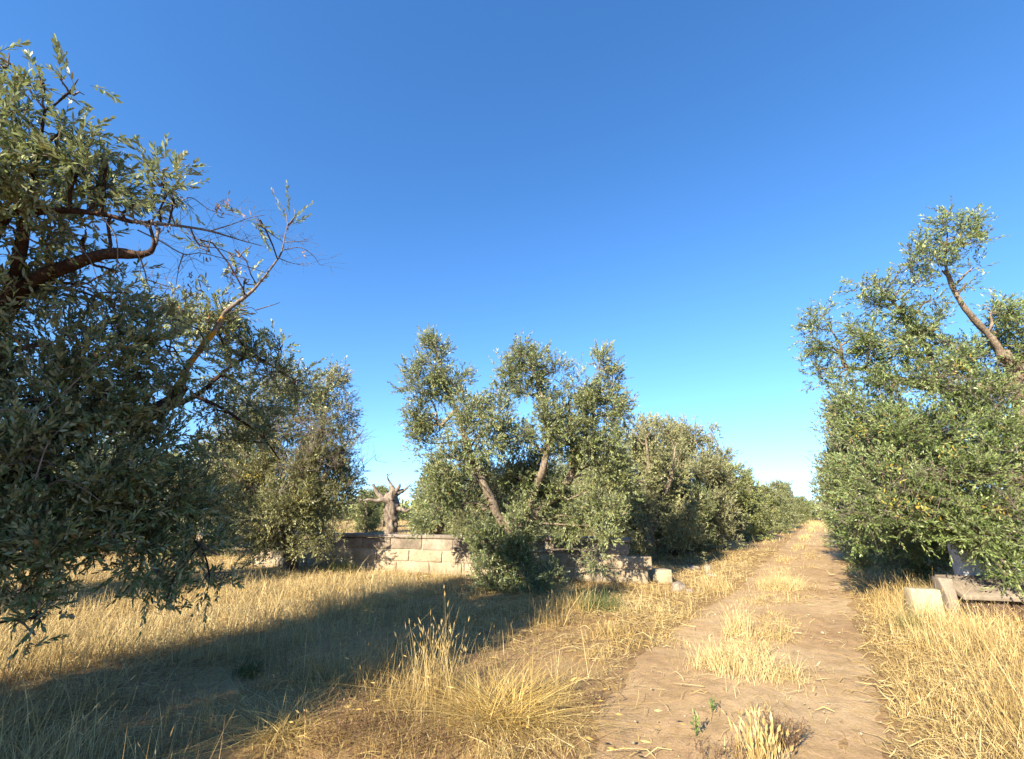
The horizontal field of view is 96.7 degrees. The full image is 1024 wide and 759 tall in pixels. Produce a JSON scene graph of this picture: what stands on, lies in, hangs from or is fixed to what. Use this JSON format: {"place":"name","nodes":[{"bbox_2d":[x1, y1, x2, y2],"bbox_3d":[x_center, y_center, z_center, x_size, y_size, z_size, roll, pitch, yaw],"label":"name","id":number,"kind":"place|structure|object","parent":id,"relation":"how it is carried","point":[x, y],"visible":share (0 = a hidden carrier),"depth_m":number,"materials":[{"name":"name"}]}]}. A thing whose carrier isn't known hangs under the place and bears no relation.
{"place":"outdoors","nodes":[
{"label":"outdoors","id":0,"kind":"place"},
{"bbox_2d":[0,518,1023,758],"bbox_3d":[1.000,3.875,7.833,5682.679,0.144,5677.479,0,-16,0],"label":"ground","id":1,"kind":"structure","parent":0,"point":[510,654],"depth_m":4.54,"materials":[{"name":"yellow plant"}]},
{"bbox_2d":[0,333,27,458],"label":"olive tree","id":2,"kind":"object","parent":1,"relation":"on","point":[18,382],"visible":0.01,"depth_m":8.06,"materials":[{"name":"green plant"}]},
{"bbox_2d":[38,432,151,553],"bbox_3d":[-15.385,3.912,16.720,3.728,4.985,4.329,15,-22,-41],"label":"olive tree","id":3,"kind":"object","parent":1,"relation":"on","point":[102,452],"visible":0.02,"depth_m":16.64,"materials":[{"name":"green plant"}]},
{"bbox_2d":[111,448,194,544],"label":"olive tree","id":4,"kind":"object","parent":1,"relation":"on","point":[159,495],"visible":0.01,"depth_m":21.02,"materials":[{"name":"green plant"}]},
{"bbox_2d":[0,33,349,668],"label":"olive tree","id":5,"kind":"object","parent":1,"relation":"on","point":[33,447],"visible":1,"depth_m":3.24,"materials":[{"name":"green plant"}]},
{"bbox_2d":[152,429,257,559],"bbox_3d":[-10.778,3.993,16.099,3.350,4.852,3.584,13,-21,-38],"label":"olive tree","id":6,"kind":"object","parent":1,"relation":"on","point":[198,527],"visible":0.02,"depth_m":15.65,"materials":[{"name":"green plant"}]},
{"bbox_2d":[24,652,469,758],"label":"grass tuft","id":7,"kind":"object","parent":1,"relation":"on","point":[290,728],"visible":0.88,"depth_m":3.20,"materials":[{"name":"yellow plant"}]},
{"bbox_2d":[224,456,272,541],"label":"olive tree","id":8,"kind":"object","parent":1,"relation":"on","point":[250,515],"visible":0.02,"depth_m":23.21,"materials":[{"name":"green plant"}]},
{"bbox_2d":[222,646,290,679],"bbox_3d":[-2.494,2.741,4.485,0.717,0.316,0.536,0,-16,0],"label":"weed","id":9,"kind":"object","parent":1,"relation":"on","point":[247,670],"visible":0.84,"depth_m":4.43,"materials":[{"name":"plant"}]},
{"bbox_2d":[193,350,384,573],"bbox_3d":[-5.705,1.945,10.840,5.245,5.640,4.172,0,-16,0],"label":"olive tree","id":10,"kind":"object","parent":1,"relation":"on","point":[313,455],"visible":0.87,"depth_m":10.92,"materials":[{"name":"green plant"}]},
{"bbox_2d":[272,468,339,531],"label":"olive tree","id":11,"kind":"object","parent":1,"relation":"on","point":[294,530],"visible":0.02,"depth_m":27.55,"materials":[{"name":"green plant"}]},
{"bbox_2d":[304,552,365,574],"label":"weed","id":12,"kind":"object","parent":1,"relation":"on","point":[344,565],"visible":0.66,"depth_m":11.64,"materials":[{"name":"plant"}]},
{"bbox_2d":[303,686,389,758],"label":"weed","id":13,"kind":"object","parent":1,"relation":"on","point":[354,723],"visible":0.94,"depth_m":3.06,"materials":[{"name":"brown plant"}]},
{"bbox_2d":[349,487,382,532],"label":"olive tree","id":14,"kind":"object","parent":1,"relation":"on","point":[367,522],"visible":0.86,"depth_m":32.99,"materials":[{"name":"green plant"}]},
{"bbox_2d":[355,473,410,533],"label":"dead tree","id":15,"kind":"object","parent":1,"relation":"on","point":[392,508],"visible":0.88,"depth_m":24.29,"materials":[{"name":"brown wood"}]},
{"bbox_2d":[370,483,403,526],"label":"olive tree","id":16,"kind":"object","parent":1,"relation":"on","point":[382,489],"visible":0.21,"depth_m":44.18,"materials":[{"name":"green plant"}]},
{"bbox_2d":[368,702,472,758],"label":"weed","id":17,"kind":"object","parent":1,"relation":"on","point":[412,731],"visible":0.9,"depth_m":2.99,"materials":[{"name":"brown plant"}]},
{"bbox_2d":[394,591,469,707],"bbox_3d":[-0.704,2.290,4.025,0.665,0.876,0.706,0,-16,0],"label":"grass tuft","id":18,"kind":"object","parent":1,"relation":"on","point":[434,668],"visible":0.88,"depth_m":3.95,"materials":[{"name":"plant"}]},
{"bbox_2d":[404,459,472,534],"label":"olive tree","id":19,"kind":"object","parent":1,"relation":"on","point":[441,530],"visible":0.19,"depth_m":22.15,"materials":[{"name":"green plant"}]},
{"bbox_2d":[254,531,652,583],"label":"stone wall","id":20,"kind":"structure","parent":1,"relation":"on","point":[446,551],"depth_m":11.29,"materials":[{"name":"beige stone"}]},
{"bbox_2d":[445,458,519,534],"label":"olive tree","id":21,"kind":"object","parent":1,"relation":"on","point":[476,515],"visible":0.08,"depth_m":20.52,"materials":[{"name":"green plant"}]},
{"bbox_2d":[387,323,646,594],"bbox_3d":[0.158,1.839,9.544,5.338,5.773,2.874,0,-16,0],"label":"olive tree","id":22,"kind":"object","parent":1,"relation":"on","point":[542,492],"visible":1,"depth_m":9.18,"materials":[{"name":"green plant"}]},
{"bbox_2d":[248,627,855,758],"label":"grass tuft","id":23,"kind":"object","parent":1,"relation":"on","point":[512,716],"visible":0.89,"depth_m":3.36,"materials":[{"name":"yellow plant"}]},
{"bbox_2d":[532,451,582,541],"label":"olive tree","id":24,"kind":"object","parent":1,"relation":"on","point":[564,468],"visible":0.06,"depth_m":19.51,"materials":[{"name":"green plant"}]},
{"bbox_2d":[569,680,605,715],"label":"weed","id":25,"kind":"object","parent":1,"relation":"on","point":[596,702],"visible":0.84,"depth_m":3.56,"materials":[{"name":"brown plant"}]},
{"bbox_2d":[553,572,641,615],"bbox_3d":[1.418,3.427,7.412,1.604,0.576,1.564,0,-16,0],"label":"weed","id":26,"kind":"object","parent":1,"relation":"on","point":[604,603],"visible":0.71,"depth_m":7.29,"materials":[{"name":"yellow plant"}]},
{"bbox_2d":[569,451,645,536],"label":"olive tree","id":27,"kind":"object","parent":1,"relation":"on","point":[578,482],"visible":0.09,"depth_m":16.52,"materials":[{"name":"green plant"}]},
{"bbox_2d":[263,492,1019,520],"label":"distant woods","id":28,"kind":"object","parent":1,"relation":"on","point":[405,505],"visible":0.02,"depth_m":75.41,"materials":[{"name":"green plant"}]},
{"bbox_2d":[579,411,715,564],"bbox_3d":[4.248,3.473,14.868,3.526,5.212,3.772,5,-17,-16],"label":"olive tree","id":29,"kind":"object","parent":1,"relation":"on","point":[648,450],"visible":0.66,"depth_m":14.25,"materials":[{"name":"green plant"}]},
{"bbox_2d":[651,568,671,583],"bbox_3d":[3.290,4.340,10.024,0.345,0.302,0.324,3,-16,-10],"label":"stone block","id":30,"kind":"object","parent":1,"relation":"on","point":[659,575],"depth_m":9.90,"materials":[{"name":"stone"}]},
{"bbox_2d":[634,467,723,554],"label":"olive tree","id":31,"kind":"object","parent":1,"relation":"on","point":[706,507],"visible":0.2,"depth_m":16.37,"materials":[{"name":"green plant"}]},
{"bbox_2d":[672,581,685,591],"bbox_3d":[3.311,4.136,9.031,0.321,0.233,0.236,14,-22,-41],"label":"rock","id":32,"kind":"object","parent":1,"relation":"on","point":[676,584],"visible":0.69,"depth_m":8.96,"materials":[{"name":"beige stone"}]},
{"bbox_2d":[687,565,700,570],"bbox_3d":[4.828,5.034,12.112,0.360,0.175,0.236,4,-17,-13],"label":"rock","id":33,"kind":"object","parent":1,"relation":"on","point":[692,567],"visible":0.64,"depth_m":12.05,"materials":[{"name":"grey stone"}]},
{"bbox_2d":[660,413,750,552],"bbox_3d":[7.791,4.319,19.170,4.074,6.079,3.808,11,-20,-34],"label":"olive tree","id":34,"kind":"object","parent":1,"relation":"on","point":[708,466],"visible":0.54,"depth_m":18.41,"materials":[{"name":"green plant"}]},
{"bbox_2d":[703,564,711,571],"bbox_3d":[5.088,4.927,11.819,0.213,0.257,0.200,7,-17,-22],"label":"rock","id":35,"kind":"object","parent":1,"relation":"on","point":[705,566],"visible":0.65,"depth_m":11.78,"materials":[{"name":"beige stone"}]},
{"bbox_2d":[708,458,780,540],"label":"olive tree","id":36,"kind":"object","parent":1,"relation":"on","point":[746,491],"visible":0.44,"depth_m":24.19,"materials":[{"name":"green plant"}]},
{"bbox_2d":[743,483,793,533],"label":"olive tree","id":37,"kind":"object","parent":1,"relation":"on","point":[775,497],"visible":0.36,"depth_m":31.89,"materials":[{"name":"green plant"}]},
{"bbox_2d":[762,479,805,528],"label":"olive tree","id":38,"kind":"object","parent":1,"relation":"on","point":[785,487],"visible":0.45,"depth_m":41.95,"materials":[{"name":"green plant"}]},
{"bbox_2d":[788,498,808,523],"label":"olive tree","id":39,"kind":"object","parent":1,"relation":"on","point":[801,511],"visible":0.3,"depth_m":53.71,"materials":[{"name":"green plant"}]},
{"bbox_2d":[793,495,813,521],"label":"olive tree","id":40,"kind":"object","parent":1,"relation":"on","point":[802,498],"visible":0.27,"depth_m":67.86,"materials":[{"name":"green plant"}]},
{"bbox_2d":[812,481,838,538],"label":"olive tree","id":41,"kind":"object","parent":1,"relation":"on","point":[818,512],"depth_m":26.23,"materials":[{"name":"green plant"}]},
{"bbox_2d":[809,433,881,551],"bbox_3d":[14.606,4.859,18.712,3.874,5.465,4.045,-10,-19,31],"label":"olive tree","id":42,"kind":"object","parent":1,"relation":"on","point":[822,478],"visible":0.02,"depth_m":19.40,"materials":[{"name":"green plant"}]},
{"bbox_2d":[802,378,954,568],"bbox_3d":[10.910,2.673,13.476,3.803,5.593,4.416,7,-17,-22],"label":"olive tree","id":43,"kind":"object","parent":1,"relation":"on","point":[841,447],"visible":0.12,"depth_m":13.89,"materials":[{"name":"green plant"}]},
{"bbox_2d":[787,195,1023,599],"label":"olive tree","id":44,"kind":"object","parent":1,"relation":"on","point":[929,517],"visible":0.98,"depth_m":7.43,"materials":[{"name":"green plant"}]},
{"bbox_2d":[882,602,934,631],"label":"weed","id":45,"kind":"object","parent":1,"relation":"on","point":[903,622],"visible":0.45,"depth_m":6.04,"materials":[{"name":"yellow plant"}]},
{"bbox_2d":[903,587,945,617],"bbox_3d":[6.131,3.336,6.758,0.380,0.436,0.206,-4,-17,14],"label":"concrete block","id":46,"kind":"object","parent":1,"relation":"on","point":[914,592],"depth_m":6.71,"materials":[{"name":"concrete"}]},
{"bbox_2d":[866,583,984,629],"bbox_3d":[5.757,3.112,6.406,1.576,0.637,2.191,-6,-17,20],"label":"grass tuft","id":47,"kind":"object","parent":1,"relation":"on","point":[934,610],"visible":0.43,"depth_m":6.41,"materials":[{"name":"plant"}]},
{"bbox_2d":[931,576,961,619],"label":"stone pillar","id":48,"kind":"structure","parent":1,"relation":"on","point":[946,584],"depth_m":6.68,"materials":[{"name":"beige stone"}]},
{"bbox_2d":[935,574,1023,620],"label":"stone bench","id":49,"kind":"object","parent":1,"relation":"on","point":[974,584],"visible":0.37,"depth_m":6.64,"materials":[{"name":"beige stone"}]},
{"bbox_2d":[947,530,1023,576],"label":"whitewashed wall","id":50,"kind":"structure","parent":1,"relation":"on","point":[958,568],"depth_m":7.25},
{"bbox_2d":[0,0,1023,504],"label":"sky","id":51,"kind":"structure","parent":0,"point":[670,181],"materials":[{"name":"blue"}]},
{"bbox_2d":[574,525,886,758],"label":"track","id":52,"kind":"structure","parent":0,"point":[852,715],"depth_m":4.01,"materials":[{"name":"soil"}]},
{"bbox_2d":[690,709,700,735],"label":"seedling","id":53,"kind":"object","parent":52,"relation":"on","point":[696,723],"visible":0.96,"depth_m":3.13,"materials":[{"name":"green plant"}]},
{"bbox_2d":[708,695,716,712],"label":"seedling","id":54,"kind":"object","parent":52,"relation":"on","point":[712,707],"visible":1,"depth_m":3.48,"materials":[{"name":"green plant"}]},
{"bbox_2d":[685,634,747,670],"bbox_3d":[2.062,2.736,4.591,0.713,0.322,0.595,0,-16,0],"label":"grass tuft","id":55,"kind":"object","parent":52,"relation":"on","point":[706,658],"visible":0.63,"depth_m":4.59,"materials":[{"name":"plant"}]},
{"bbox_2d":[688,731,748,758],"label":"weed","id":56,"kind":"object","parent":52,"relation":"on","point":[725,757],"visible":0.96,"depth_m":2.82,"materials":[{"name":"beige plant"}]},
{"bbox_2d":[719,578,753,637],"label":"grass tuft","id":57,"kind":"object","parent":52,"relation":"on","point":[744,630],"visible":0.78,"depth_m":5.70,"materials":[{"name":"plant"}]},
{"bbox_2d":[672,635,843,699],"bbox_3d":[2.276,2.647,4.386,1.370,0.373,1.325,0,-16,0],"label":"grass tuft","id":58,"kind":"object","parent":52,"relation":"on","point":[752,671],"visible":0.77,"depth_m":4.28,"materials":[{"name":"plant"}]},
{"bbox_2d":[724,691,792,758],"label":"grass tuft","id":59,"kind":"object","parent":52,"relation":"on","point":[762,740],"visible":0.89,"depth_m":2.82,"materials":[{"name":"plant"}]},
{"bbox_2d":[730,644,822,686],"bbox_3d":[2.501,2.673,4.370,0.977,0.322,0.928,0,-16,0],"label":"grass tuft","id":60,"kind":"object","parent":52,"relation":"on","point":[786,667],"visible":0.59,"depth_m":4.24,"materials":[{"name":"plant"}]},
{"bbox_2d":[748,702,808,752],"bbox_3d":[1.776,2.313,3.029,0.352,0.216,0.333,0,-16,0],"label":"weed","id":61,"kind":"object","parent":52,"relation":"on","point":[795,741],"visible":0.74,"depth_m":2.97,"materials":[{"name":"brown plant"}]},
{"bbox_2d":[739,568,820,591],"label":"grass tuft","id":62,"kind":"object","parent":52,"relation":"on","point":[778,584],"visible":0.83,"depth_m":8.92,"materials":[{"name":"plant"}]}
]}

